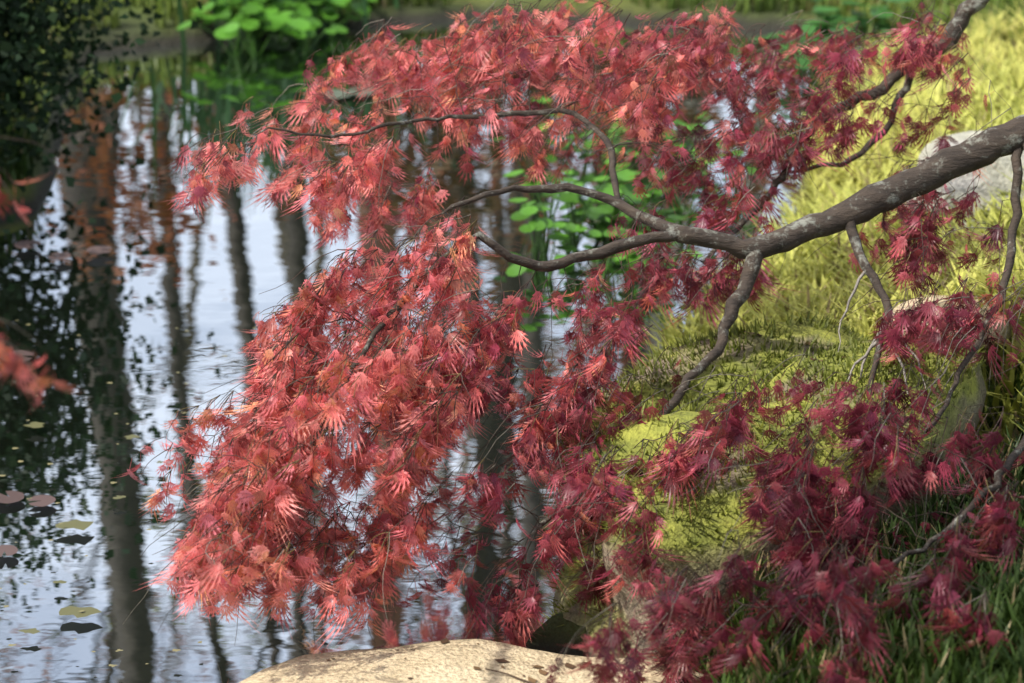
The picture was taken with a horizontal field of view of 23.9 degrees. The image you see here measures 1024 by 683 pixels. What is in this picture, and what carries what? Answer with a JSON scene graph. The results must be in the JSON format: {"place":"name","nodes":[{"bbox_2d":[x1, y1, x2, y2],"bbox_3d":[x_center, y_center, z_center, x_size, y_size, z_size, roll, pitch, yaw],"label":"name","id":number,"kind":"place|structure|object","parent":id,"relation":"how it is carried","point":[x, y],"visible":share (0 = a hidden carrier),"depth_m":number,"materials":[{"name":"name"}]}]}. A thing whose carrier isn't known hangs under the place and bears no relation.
{"place":"outdoors","nodes":[
{"label":"outdoors","id":0,"kind":"place"},
{"bbox_2d":[0,17,837,682],"bbox_3d":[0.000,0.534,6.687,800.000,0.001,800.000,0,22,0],"label":"water","id":1,"kind":"structure","parent":0,"point":[152,313],"depth_m":8.16,"materials":[{"name":"grey liquid"}]},
{"bbox_2d":[0,35,372,666],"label":"lily pads","id":2,"kind":"object","parent":1,"relation":"on","point":[43,501],"visible":0.76,"depth_m":6.89,"materials":[{"name":"plant"}]},
{"bbox_2d":[145,0,911,283],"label":"water plants","id":3,"kind":"object","parent":1,"relation":"on","point":[276,15],"visible":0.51,"depth_m":9.79,"materials":[{"name":"green plant"}]},
{"bbox_2d":[0,0,1023,682],"bbox_3d":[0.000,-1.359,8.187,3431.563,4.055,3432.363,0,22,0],"label":"ground","id":4,"kind":"structure","parent":0,"point":[556,632],"depth_m":11.62,"materials":[{"name":"brown soil"}]},
{"bbox_2d":[0,136,83,407],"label":"maple tree","id":5,"kind":"object","parent":4,"relation":"on","point":[7,358],"visible":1,"depth_m":3.97,"materials":[{"name":"red plant"}]},
{"bbox_2d":[0,0,202,233],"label":"foliage","id":6,"kind":"object","parent":4,"relation":"on","point":[27,56],"visible":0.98,"depth_m":9.03,"materials":[{"name":"green plant"}]},
{"bbox_2d":[239,639,718,682],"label":"rock","id":7,"kind":"object","parent":4,"relation":"on","point":[453,661],"visible":0.83,"depth_m":5.68,"materials":[{"name":"beige stone"}]},
{"bbox_2d":[326,331,924,682],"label":"litter","id":8,"kind":"object","parent":7,"relation":"on","point":[530,679],"visible":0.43,"depth_m":5.68,"materials":[{"name":"brown plant"}]},
{"bbox_2d":[0,0,1023,682],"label":"grass","id":9,"kind":"structure","parent":4,"relation":"on","point":[822,280],"depth_m":7.36,"materials":[{"name":"plant"}]},
{"bbox_2d":[115,0,1023,682],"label":"maple tree","id":10,"kind":"object","parent":4,"relation":"on","point":[301,408],"visible":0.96,"depth_m":6.03,"materials":[{"name":"red plant"}]},
{"bbox_2d":[553,318,986,664],"bbox_3d":[0.661,0.397,6.476,1.469,0.747,1.111,-15,26,-32],"label":"moss boulder","id":11,"kind":"object","parent":4,"relation":"on","point":[973,393],"visible":0.22,"depth_m":6.02,"materials":[{"name":"plant"}]},
{"bbox_2d":[536,308,992,640],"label":"moss tufts","id":12,"kind":"object","parent":11,"relation":"on","point":[733,332],"visible":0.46,"depth_m":6.35,"materials":[{"name":"green plant"}]},
{"bbox_2d":[889,295,1017,348],"bbox_3d":[1.267,-0.060,6.896,0.409,0.095,0.300,0,22,0],"label":"rock","id":13,"kind":"object","parent":4,"relation":"on","point":[1004,333],"visible":0.18,"depth_m":6.85,"materials":[{"name":"beige stone"}]},
{"bbox_2d":[890,130,1023,222],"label":"bank rock","id":14,"kind":"object","parent":4,"relation":"on","point":[998,179],"visible":0.11,"depth_m":7.93,"materials":[{"name":"grey stone"}]},
{"bbox_2d":[936,219,986,247],"bbox_3d":[1.457,-0.317,7.855,0.313,0.154,0.265,-14,26,-31],"label":"bank rock","id":15,"kind":"object","parent":4,"relation":"on","point":[964,221],"visible":0.06,"depth_m":7.83,"materials":[{"name":"grey stone"}]}
]}

